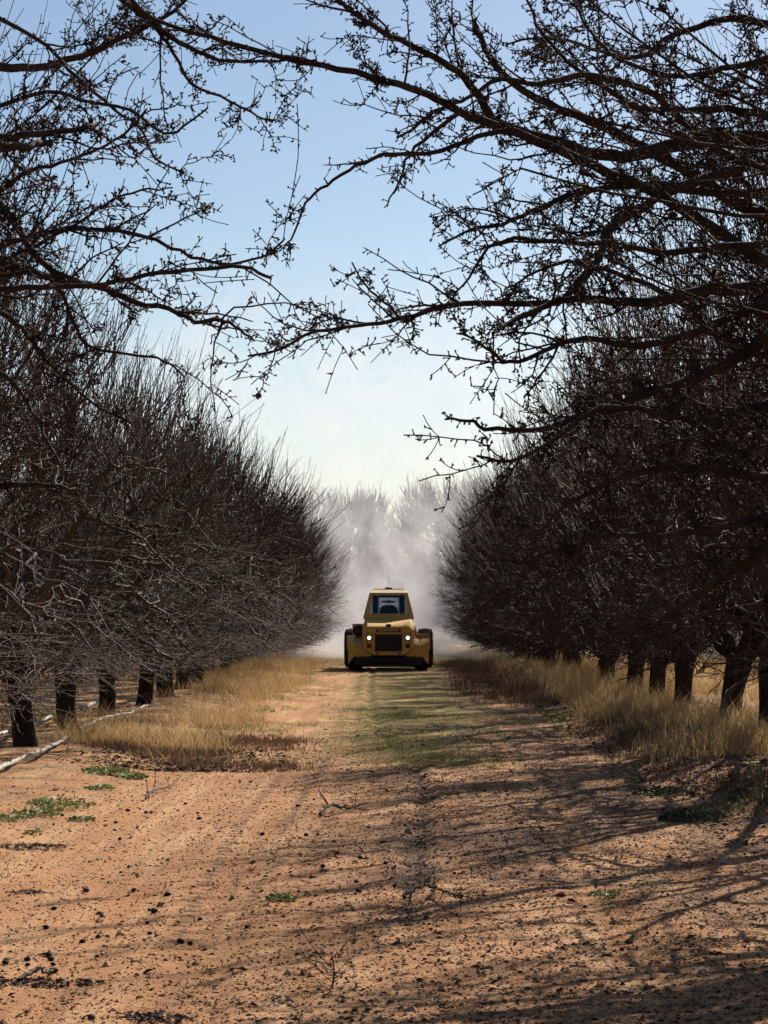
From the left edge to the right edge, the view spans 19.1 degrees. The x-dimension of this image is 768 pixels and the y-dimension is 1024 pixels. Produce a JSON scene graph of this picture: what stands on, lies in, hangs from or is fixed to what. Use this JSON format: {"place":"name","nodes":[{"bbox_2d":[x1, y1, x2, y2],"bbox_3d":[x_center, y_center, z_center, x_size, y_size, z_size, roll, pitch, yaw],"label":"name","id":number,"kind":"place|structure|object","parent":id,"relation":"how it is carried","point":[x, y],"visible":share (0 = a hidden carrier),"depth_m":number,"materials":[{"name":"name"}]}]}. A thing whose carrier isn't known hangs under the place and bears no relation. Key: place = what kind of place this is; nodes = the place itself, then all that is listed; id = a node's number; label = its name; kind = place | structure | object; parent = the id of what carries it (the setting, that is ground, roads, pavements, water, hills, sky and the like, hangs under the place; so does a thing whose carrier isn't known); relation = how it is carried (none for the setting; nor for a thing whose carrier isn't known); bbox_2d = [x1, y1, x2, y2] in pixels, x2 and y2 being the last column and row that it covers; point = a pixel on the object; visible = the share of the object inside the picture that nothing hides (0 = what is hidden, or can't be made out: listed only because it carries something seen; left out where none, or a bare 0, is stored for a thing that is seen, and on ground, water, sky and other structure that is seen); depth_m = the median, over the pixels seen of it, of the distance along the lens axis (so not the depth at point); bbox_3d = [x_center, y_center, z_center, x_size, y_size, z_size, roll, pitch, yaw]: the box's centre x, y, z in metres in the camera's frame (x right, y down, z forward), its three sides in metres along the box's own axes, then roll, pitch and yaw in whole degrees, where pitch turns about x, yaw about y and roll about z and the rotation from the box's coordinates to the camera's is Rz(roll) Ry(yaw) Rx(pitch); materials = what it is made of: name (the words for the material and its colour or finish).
{"place":"outdoors","nodes":[
{"label":"outdoors","id":0,"kind":"place"},
{"bbox_2d":[0,657,219,730],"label":"dry grass","id":1,"kind":"structure","parent":0,"point":[132,678],"depth_m":39.33,"materials":[{"name":"plant"}]},
{"bbox_2d":[33,648,339,764],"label":"dry grass","id":2,"kind":"structure","parent":0,"point":[239,677],"depth_m":32.29,"materials":[{"name":"plant"}]},
{"bbox_2d":[129,661,358,761],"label":"short grass","id":3,"kind":"structure","parent":0,"point":[248,725],"depth_m":37.77,"materials":[{"name":"plant"}]},
{"bbox_2d":[0,615,767,1023],"bbox_3d":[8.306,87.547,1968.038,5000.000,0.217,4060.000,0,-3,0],"label":"ground","id":4,"kind":"structure","parent":0,"point":[38,773],"depth_m":13.99,"materials":[{"name":"red soil"}]},
{"bbox_2d":[0,811,33,821],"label":"green weed","id":5,"kind":"object","parent":4,"relation":"on","point":[5,816],"visible":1,"depth_m":17.18,"materials":[{"name":"green plant"}]},
{"bbox_2d":[6,889,47,894],"bbox_3d":[-2.042,2.168,13.017,0.248,0.041,0.146,0,-3,0],"label":"leaf heap","id":6,"kind":"object","parent":4,"relation":"on","point":[29,891],"visible":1,"depth_m":13.00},
{"bbox_2d":[0,712,54,735],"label":"fallen branch","id":7,"kind":"object","parent":4,"relation":"on","point":[3,732],"visible":0.39,"depth_m":29.49,"materials":[{"name":"grey wood"}]},
{"bbox_2d":[0,842,65,850],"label":"leaf heap","id":8,"kind":"object","parent":4,"relation":"on","point":[35,845],"visible":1,"depth_m":15.37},
{"bbox_2d":[0,736,66,769],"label":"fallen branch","id":9,"kind":"object","parent":4,"relation":"on","point":[18,759],"visible":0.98,"depth_m":22.61,"materials":[{"name":"grey wood"}]},
{"bbox_2d":[23,827,43,834],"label":"green weed","id":10,"kind":"object","parent":4,"relation":"on","point":[35,831],"visible":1,"depth_m":16.31,"materials":[{"name":"green plant"}]},
{"bbox_2d":[16,966,52,980],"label":"fallen twig","id":11,"kind":"object","parent":4,"relation":"on","point":[30,973],"visible":0.95,"depth_m":9.92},
{"bbox_2d":[9,806,64,816],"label":"green weed","id":12,"kind":"object","parent":4,"relation":"on","point":[31,811],"visible":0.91,"depth_m":17.71,"materials":[{"name":"green plant"}]},
{"bbox_2d":[0,977,104,987],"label":"leaf heap","id":13,"kind":"object","parent":4,"relation":"on","point":[34,985],"visible":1,"depth_m":9.80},
{"bbox_2d":[25,793,93,810],"bbox_3d":[-2.637,2.337,18.461,0.585,0.118,0.767,0,-3,0],"label":"green weed","id":14,"kind":"object","parent":4,"relation":"on","point":[49,802],"visible":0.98,"depth_m":18.39,"materials":[{"name":"green plant"}]},
{"bbox_2d":[66,815,95,821],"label":"green weed","id":15,"kind":"object","parent":4,"relation":"on","point":[75,818],"visible":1,"depth_m":17.49,"materials":[{"name":"green plant"}]},
{"bbox_2d":[0,176,171,734],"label":"almond tree","id":16,"kind":"object","parent":4,"relation":"on","point":[7,553],"visible":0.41,"depth_m":18.37,"materials":[{"name":"brown plant"}]},
{"bbox_2d":[0,70,172,208],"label":"almond tree","id":17,"kind":"object","parent":4,"relation":"on","point":[6,147],"visible":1,"depth_m":8.49,"materials":[{"name":"brown plant"}]},
{"bbox_2d":[80,700,98,711],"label":"fallen branch","id":18,"kind":"object","parent":4,"relation":"on","point":[91,704],"visible":0.52,"depth_m":33.96,"materials":[{"name":"grey wood"}]},
{"bbox_2d":[83,783,115,789],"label":"green weed","id":19,"kind":"object","parent":4,"relation":"on","point":[107,786],"visible":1,"depth_m":20.21,"materials":[{"name":"green plant"}]},
{"bbox_2d":[81,763,130,774],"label":"green weed","id":20,"kind":"object","parent":4,"relation":"on","point":[114,769],"visible":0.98,"depth_m":21.82,"materials":[{"name":"green plant"}]},
{"bbox_2d":[78,704,159,730],"bbox_3d":[-3.489,2.666,29.813,0.221,0.064,6.320,0,-3,3],"label":"fallen branch","id":21,"kind":"object","parent":4,"relation":"on","point":[124,713],"visible":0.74,"depth_m":30.58,"materials":[{"name":"grey wood"}]},
{"bbox_2d":[0,161,255,705],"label":"almond tree","id":22,"kind":"object","parent":4,"relation":"on","point":[45,587],"visible":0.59,"depth_m":21.80,"materials":[{"name":"brown plant"}]},
{"bbox_2d":[114,770,148,779],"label":"green weed","id":23,"kind":"object","parent":4,"relation":"on","point":[134,775],"visible":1,"depth_m":21.57,"materials":[{"name":"green plant"}]},
{"bbox_2d":[0,299,265,746],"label":"almond tree","id":24,"kind":"object","parent":4,"relation":"on","point":[27,738],"visible":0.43,"depth_m":25.39,"materials":[{"name":"brown plant"}]},
{"bbox_2d":[1,385,273,715],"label":"almond tree","id":25,"kind":"object","parent":4,"relation":"on","point":[109,696],"visible":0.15,"depth_m":32.75,"materials":[{"name":"brown plant"}]},
{"bbox_2d":[0,318,275,729],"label":"almond tree","id":26,"kind":"object","parent":4,"relation":"on","point":[67,703],"visible":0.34,"depth_m":28.95,"materials":[{"name":"brown plant"}]},
{"bbox_2d":[103,1009,193,1023],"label":"leaf heap","id":27,"kind":"object","parent":4,"relation":"on","point":[156,1016],"visible":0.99,"depth_m":9.01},
{"bbox_2d":[14,415,307,705],"bbox_3d":[-3.973,0.758,36.583,5.179,4.953,4.995,-1,-3,15],"label":"almond tree","id":28,"kind":"object","parent":4,"relation":"on","point":[145,686],"visible":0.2,"depth_m":36.50,"materials":[{"name":"brown plant"}]},
{"bbox_2d":[143,769,182,798],"bbox_3d":[-1.972,2.378,20.266,0.222,0.285,1.959,0,-3,0],"label":"fallen twig","id":29,"kind":"object","parent":4,"relation":"on","point":[151,791],"visible":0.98,"depth_m":19.83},
{"bbox_2d":[0,0,329,725],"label":"almond tree","id":30,"kind":"object","parent":4,"relation":"on","point":[110,38],"visible":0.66,"depth_m":13.29,"materials":[{"name":"brown plant"}]},
{"bbox_2d":[13,724,343,772],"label":"leaf litter","id":31,"kind":"object","parent":4,"relation":"on","point":[136,766],"visible":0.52,"depth_m":23.85,"materials":[{"name":"plant"}]},
{"bbox_2d":[0,0,378,675],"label":"almond tree","id":32,"kind":"object","parent":4,"relation":"on","point":[58,280],"visible":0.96,"depth_m":10.80,"materials":[{"name":"brown plant"}]},
{"bbox_2d":[39,394,349,696],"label":"almond tree","id":33,"kind":"object","parent":4,"relation":"on","point":[287,620],"visible":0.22,"depth_m":40.21,"materials":[{"name":"brown plant"}]},
{"bbox_2d":[0,718,393,1023],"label":"leaf litter","id":34,"kind":"object","parent":4,"relation":"on","point":[239,968],"visible":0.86,"depth_m":12.53,"materials":[{"name":"plant"}]},
{"bbox_2d":[60,716,335,774],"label":"dead weeds","id":35,"kind":"object","parent":4,"relation":"on","point":[254,740],"visible":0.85,"depth_m":25.22,"materials":[{"name":"plant"}]},
{"bbox_2d":[56,413,340,688],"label":"almond tree","id":36,"kind":"object","parent":4,"relation":"on","point":[182,679],"visible":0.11,"depth_m":43.88,"materials":[{"name":"brown plant"}]},
{"bbox_2d":[178,728,221,736],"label":"green weed","id":37,"kind":"object","parent":4,"relation":"on","point":[205,733],"visible":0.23,"depth_m":28.88,"materials":[{"name":"green plant"}]},
{"bbox_2d":[73,460,331,683],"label":"almond tree","id":38,"kind":"object","parent":4,"relation":"on","point":[280,648],"visible":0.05,"depth_m":47.80,"materials":[{"name":"brown plant"}]},
{"bbox_2d":[121,479,345,678],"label":"almond tree","id":39,"kind":"object","parent":4,"relation":"on","point":[295,565],"visible":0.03,"depth_m":51.33,"materials":[{"name":"brown plant"}]},
{"bbox_2d":[172,467,343,673],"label":"almond tree","id":40,"kind":"object","parent":4,"relation":"on","point":[313,615],"visible":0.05,"depth_m":54.77,"materials":[{"name":"brown plant"}]},
{"bbox_2d":[192,490,339,669],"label":"almond tree","id":41,"kind":"object","parent":4,"relation":"on","point":[239,659],"visible":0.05,"depth_m":58.91,"materials":[{"name":"brown plant"}]},
{"bbox_2d":[199,510,353,652],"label":"almond tree","id":42,"kind":"object","parent":4,"relation":"on","point":[325,610],"visible":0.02,"depth_m":73.34,"materials":[{"name":"brown plant"}]},
{"bbox_2d":[211,508,348,660],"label":"almond tree","id":43,"kind":"object","parent":4,"relation":"on","point":[313,592],"visible":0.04,"depth_m":66.31,"materials":[{"name":"brown plant"}]},
{"bbox_2d":[264,892,297,901],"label":"green weed","id":44,"kind":"object","parent":4,"relation":"on","point":[289,896],"visible":1,"depth_m":12.63,"materials":[{"name":"green plant"}]},
{"bbox_2d":[233,481,356,661],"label":"almond tree","id":45,"kind":"object","parent":4,"relation":"on","point":[334,565],"visible":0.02,"depth_m":62.32,"materials":[{"name":"brown plant"}]},
{"bbox_2d":[252,509,349,658],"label":"almond tree","id":46,"kind":"object","parent":4,"relation":"on","point":[322,592],"visible":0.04,"depth_m":69.68,"materials":[{"name":"brown plant"}]},
{"bbox_2d":[276,526,356,649],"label":"almond tree","id":47,"kind":"object","parent":4,"relation":"on","point":[333,597],"depth_m":77.05,"materials":[{"name":"brown plant"}]},
{"bbox_2d":[279,526,356,653],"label":"almond tree","id":48,"kind":"object","parent":4,"relation":"on","point":[333,545],"visible":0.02,"depth_m":81.22,"materials":[{"name":"brown plant"}]},
{"bbox_2d":[285,526,362,651],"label":"almond tree","id":49,"kind":"object","parent":4,"relation":"on","point":[342,589],"visible":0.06,"depth_m":84.43,"materials":[{"name":"brown plant"}]},
{"bbox_2d":[286,522,364,650],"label":"almond tree","id":50,"kind":"object","parent":4,"relation":"on","point":[345,576],"visible":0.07,"depth_m":88.28,"materials":[{"name":"brown plant"}]},
{"bbox_2d":[294,923,362,988],"bbox_3d":[-0.234,1.911,9.756,0.313,0.308,0.331,0,-3,0],"label":"dead weed","id":51,"kind":"object","parent":4,"relation":"on","point":[326,970],"visible":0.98,"depth_m":9.72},
{"bbox_2d":[322,545,356,636],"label":"almond tree","id":52,"kind":"object","parent":4,"relation":"on","point":[342,595],"visible":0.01,"depth_m":91.89,"materials":[{"name":"brown plant"}]},
{"bbox_2d":[318,789,369,814],"bbox_3d":[-0.356,2.310,18.156,0.603,0.220,0.246,2,-3,-41],"label":"fallen twig","id":53,"kind":"object","parent":4,"relation":"on","point":[325,807],"visible":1,"depth_m":18.21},
{"bbox_2d":[325,554,363,640],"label":"almond tree","id":54,"kind":"object","parent":4,"relation":"on","point":[351,607],"visible":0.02,"depth_m":122.07,"materials":[{"name":"grey plant"}]},
{"bbox_2d":[292,474,406,642],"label":"almond tree","id":55,"kind":"object","parent":4,"relation":"on","point":[364,520],"visible":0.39,"depth_m":114.55,"materials":[{"name":"grey plant"}]},
{"bbox_2d":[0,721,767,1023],"bbox_3d":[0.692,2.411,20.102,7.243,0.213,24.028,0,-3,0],"label":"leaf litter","id":56,"kind":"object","parent":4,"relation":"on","point":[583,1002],"visible":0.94,"depth_m":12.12,"materials":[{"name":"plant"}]},
{"bbox_2d":[0,734,767,1023],"bbox_3d":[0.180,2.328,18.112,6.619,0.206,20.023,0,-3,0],"label":"soil clods","id":57,"kind":"object","parent":4,"relation":"on","point":[417,1005],"visible":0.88,"depth_m":12.38,"materials":[{"name":"soil"}]},
{"bbox_2d":[344,574,432,670],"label":"orchard shaker","id":58,"kind":"object","parent":4,"relation":"on","point":[388,635],"visible":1,"depth_m":61.45,"materials":[{"name":"paint"}]},
{"bbox_2d":[357,559,426,628],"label":"almond tree","id":59,"kind":"object","parent":4,"relation":"on","point":[416,622],"visible":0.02,"depth_m":122.97,"materials":[{"name":"grey plant"}]},
{"bbox_2d":[351,722,452,945],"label":"leaf litter","id":60,"kind":"object","parent":4,"relation":"on","point":[397,942],"visible":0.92,"depth_m":14.47,"materials":[{"name":"plant"}]},
{"bbox_2d":[398,550,442,631],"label":"almond tree","id":61,"kind":"object","parent":4,"relation":"on","point":[420,625],"visible":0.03,"depth_m":126.58,"materials":[{"name":"grey plant"}]},
{"bbox_2d":[398,860,471,910],"bbox_3d":[0.266,2.107,12.434,0.346,0.333,0.739,1,-3,-13],"label":"fallen twig","id":62,"kind":"object","parent":4,"relation":"on","point":[413,889],"visible":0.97,"depth_m":12.56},
{"bbox_2d":[375,468,495,642],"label":"almond tree","id":63,"kind":"object","parent":4,"relation":"on","point":[411,535],"visible":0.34,"depth_m":112.80,"materials":[{"name":"grey plant"}]},
{"bbox_2d":[106,0,767,685],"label":"almond tree","id":64,"kind":"object","parent":4,"relation":"on","point":[624,178],"visible":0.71,"depth_m":11.93,"materials":[{"name":"brown plant"}]},
{"bbox_2d":[422,557,459,639],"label":"almond tree","id":65,"kind":"object","parent":4,"relation":"on","point":[429,621],"visible":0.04,"depth_m":121.96,"materials":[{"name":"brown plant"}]},
{"bbox_2d":[422,512,464,635],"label":"almond tree","id":66,"kind":"object","parent":4,"relation":"on","point":[439,583],"visible":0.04,"depth_m":90.88,"materials":[{"name":"brown plant"}]},
{"bbox_2d":[426,506,471,637],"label":"almond tree","id":67,"kind":"object","parent":4,"relation":"on","point":[442,587],"visible":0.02,"depth_m":86.94,"materials":[{"name":"brown plant"}]},
{"bbox_2d":[417,495,499,650],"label":"almond tree","id":68,"kind":"object","parent":4,"relation":"on","point":[438,621],"visible":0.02,"depth_m":83.73,"materials":[{"name":"brown plant"}]},
{"bbox_2d":[424,493,511,652],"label":"almond tree","id":69,"kind":"object","parent":4,"relation":"on","point":[446,588],"visible":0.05,"depth_m":79.49,"materials":[{"name":"brown plant"}]},
{"bbox_2d":[438,505,513,654],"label":"almond tree","id":70,"kind":"object","parent":4,"relation":"on","point":[453,582],"depth_m":76.25,"materials":[{"name":"brown plant"}]},
{"bbox_2d":[434,487,521,656],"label":"almond tree","id":71,"kind":"object","parent":4,"relation":"on","point":[456,587],"visible":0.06,"depth_m":72.18,"materials":[{"name":"brown plant"}]},
{"bbox_2d":[430,475,543,659],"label":"almond tree","id":72,"kind":"object","parent":4,"relation":"on","point":[441,592],"visible":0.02,"depth_m":68.74,"materials":[{"name":"brown plant"}]},
{"bbox_2d":[426,464,558,662],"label":"almond tree","id":73,"kind":"object","parent":4,"relation":"on","point":[450,574],"visible":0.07,"depth_m":65.05,"materials":[{"name":"brown plant"}]},
{"bbox_2d":[437,450,562,666],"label":"almond tree","id":74,"kind":"object","parent":4,"relation":"on","point":[547,658],"visible":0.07,"depth_m":57.58,"materials":[{"name":"brown plant"}]},
{"bbox_2d":[433,653,589,707],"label":"dead weeds","id":75,"kind":"object","parent":4,"relation":"on","point":[500,684],"visible":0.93,"depth_m":46.98,"materials":[{"name":"plant"}]},
{"bbox_2d":[437,466,587,664],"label":"almond tree","id":76,"kind":"object","parent":4,"relation":"on","point":[462,558],"visible":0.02,"depth_m":61.18,"materials":[{"name":"brown plant"}]},
{"bbox_2d":[436,433,628,669],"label":"almond tree","id":77,"kind":"object","parent":4,"relation":"on","point":[471,583],"visible":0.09,"depth_m":53.88,"materials":[{"name":"brown plant"}]},
{"bbox_2d":[439,443,627,673],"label":"almond tree","id":78,"kind":"object","parent":4,"relation":"on","point":[523,647],"visible":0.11,"depth_m":50.26,"materials":[{"name":"brown plant"}]},
{"bbox_2d":[333,0,767,666],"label":"almond tree","id":79,"kind":"object","parent":4,"relation":"on","point":[753,286],"visible":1,"depth_m":9.61,"materials":[{"name":"brown plant"}]},
{"bbox_2d":[455,431,702,680],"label":"almond tree","id":80,"kind":"object","parent":4,"relation":"on","point":[548,636],"visible":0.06,"depth_m":46.56,"materials":[{"name":"brown plant"}]},
{"bbox_2d":[455,389,709,685],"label":"almond tree","id":81,"kind":"object","parent":4,"relation":"on","point":[491,592],"visible":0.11,"depth_m":42.54,"materials":[{"name":"brown plant"}]},
{"bbox_2d":[589,890,619,897],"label":"green weed","id":82,"kind":"object","parent":4,"relation":"on","point":[598,893],"visible":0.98,"depth_m":12.97,"materials":[{"name":"green plant"}]},
{"bbox_2d":[463,369,750,692],"bbox_3d":[4.117,0.376,39.094,5.925,5.882,5.714,-1,-3,29],"label":"almond tree","id":83,"kind":"object","parent":4,"relation":"on","point":[529,630],"visible":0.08,"depth_m":39.01,"materials":[{"name":"brown plant"}]},
{"bbox_2d":[490,312,762,704],"bbox_3d":[4.227,-0.020,35.386,5.264,6.342,5.286,-1,-3,18],"label":"almond tree","id":84,"kind":"object","parent":4,"relation":"on","point":[659,679],"visible":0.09,"depth_m":35.27,"materials":[{"name":"brown plant"}]},
{"bbox_2d":[499,333,765,710],"bbox_3d":[4.115,0.063,31.695,4.910,5.869,4.879,-1,-3,21],"label":"almond tree","id":85,"kind":"object","parent":4,"relation":"on","point":[682,688],"visible":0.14,"depth_m":31.46,"materials":[{"name":"brown plant"}]},
{"bbox_2d":[499,223,767,722],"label":"almond tree","id":86,"kind":"object","parent":4,"relation":"on","point":[719,644],"visible":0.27,"depth_m":27.88,"materials":[{"name":"brown plant"}]},
{"bbox_2d":[624,771,645,782],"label":"green weed","id":87,"kind":"object","parent":4,"relation":"on","point":[630,779],"visible":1,"depth_m":21.37,"materials":[{"name":"green plant"}]},
{"bbox_2d":[505,0,767,700],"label":"almond tree","id":88,"kind":"object","parent":4,"relation":"on","point":[761,606],"visible":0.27,"depth_m":20.52,"materials":[{"name":"brown plant"}]},
{"bbox_2d":[613,721,664,736],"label":"green weed","id":89,"kind":"object","parent":4,"relation":"on","point":[625,731],"visible":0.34,"depth_m":27.64,"materials":[{"name":"green plant"}]},
{"bbox_2d":[512,212,767,746],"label":"almond tree","id":90,"kind":"object","parent":4,"relation":"on","point":[763,692],"visible":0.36,"depth_m":24.24,"materials":[{"name":"brown plant"}]},
{"bbox_2d":[522,28,767,713],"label":"almond tree","id":91,"kind":"object","parent":4,"relation":"on","point":[731,483],"visible":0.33,"depth_m":17.12,"materials":[{"name":"brown plant"}]},
{"bbox_2d":[529,694,767,865],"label":"leaf litter","id":92,"kind":"object","parent":4,"relation":"on","point":[764,821],"visible":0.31,"depth_m":21.67,"materials":[{"name":"plant"}]},
{"bbox_2d":[554,702,767,823],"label":"dead weeds","id":93,"kind":"object","parent":4,"relation":"on","point":[733,779],"visible":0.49,"depth_m":22.69,"materials":[{"name":"plant"}]},
{"bbox_2d":[631,784,698,796],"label":"green weed","id":94,"kind":"object","parent":4,"relation":"on","point":[654,789],"visible":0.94,"depth_m":19.96,"materials":[{"name":"green plant"}]},
{"bbox_2d":[658,808,720,822],"bbox_3d":[2.361,2.338,17.634,0.491,0.108,0.676,0,-3,0],"label":"green weed","id":95,"kind":"object","parent":4,"relation":"on","point":[705,814],"visible":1,"depth_m":17.54,"materials":[{"name":"green plant"}]},
{"bbox_2d":[681,723,704,778],"bbox_3d":[2.823,2.229,21.093,0.274,0.551,0.251,-2,-3,35],"label":"dead stalk","id":96,"kind":"object","parent":4,"relation":"on","point":[691,751],"visible":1,"depth_m":21.07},
{"bbox_2d":[723,783,767,804],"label":"green weed","id":97,"kind":"object","parent":4,"relation":"on","point":[746,793],"visible":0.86,"depth_m":18.44,"materials":[{"name":"green plant"}]},
{"bbox_2d":[0,0,767,602],"label":"sky","id":98,"kind":"structure","parent":0,"point":[354,432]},
{"bbox_2d":[292,645,499,666],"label":"short grass","id":99,"kind":"structure","parent":0,"point":[436,657],"depth_m":81.40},
{"bbox_2d":[270,672,580,771],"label":"short grass","id":100,"kind":"structure","parent":0,"point":[410,739],"depth_m":28.75,"materials":[{"name":"plant"}]},
{"bbox_2d":[452,668,767,820],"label":"short grass","id":101,"kind":"structure","parent":0,"point":[548,720],"depth_m":32.90,"materials":[{"name":"plant"}]},
{"bbox_2d":[463,648,767,768],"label":"dry grass","id":102,"kind":"structure","parent":0,"point":[615,695],"depth_m":31.25,"materials":[{"name":"plant"}]},
{"bbox_2d":[615,653,758,701],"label":"dry grass","id":103,"kind":"structure","parent":0,"point":[721,667],"depth_m":48.06,"materials":[{"name":"plant"}]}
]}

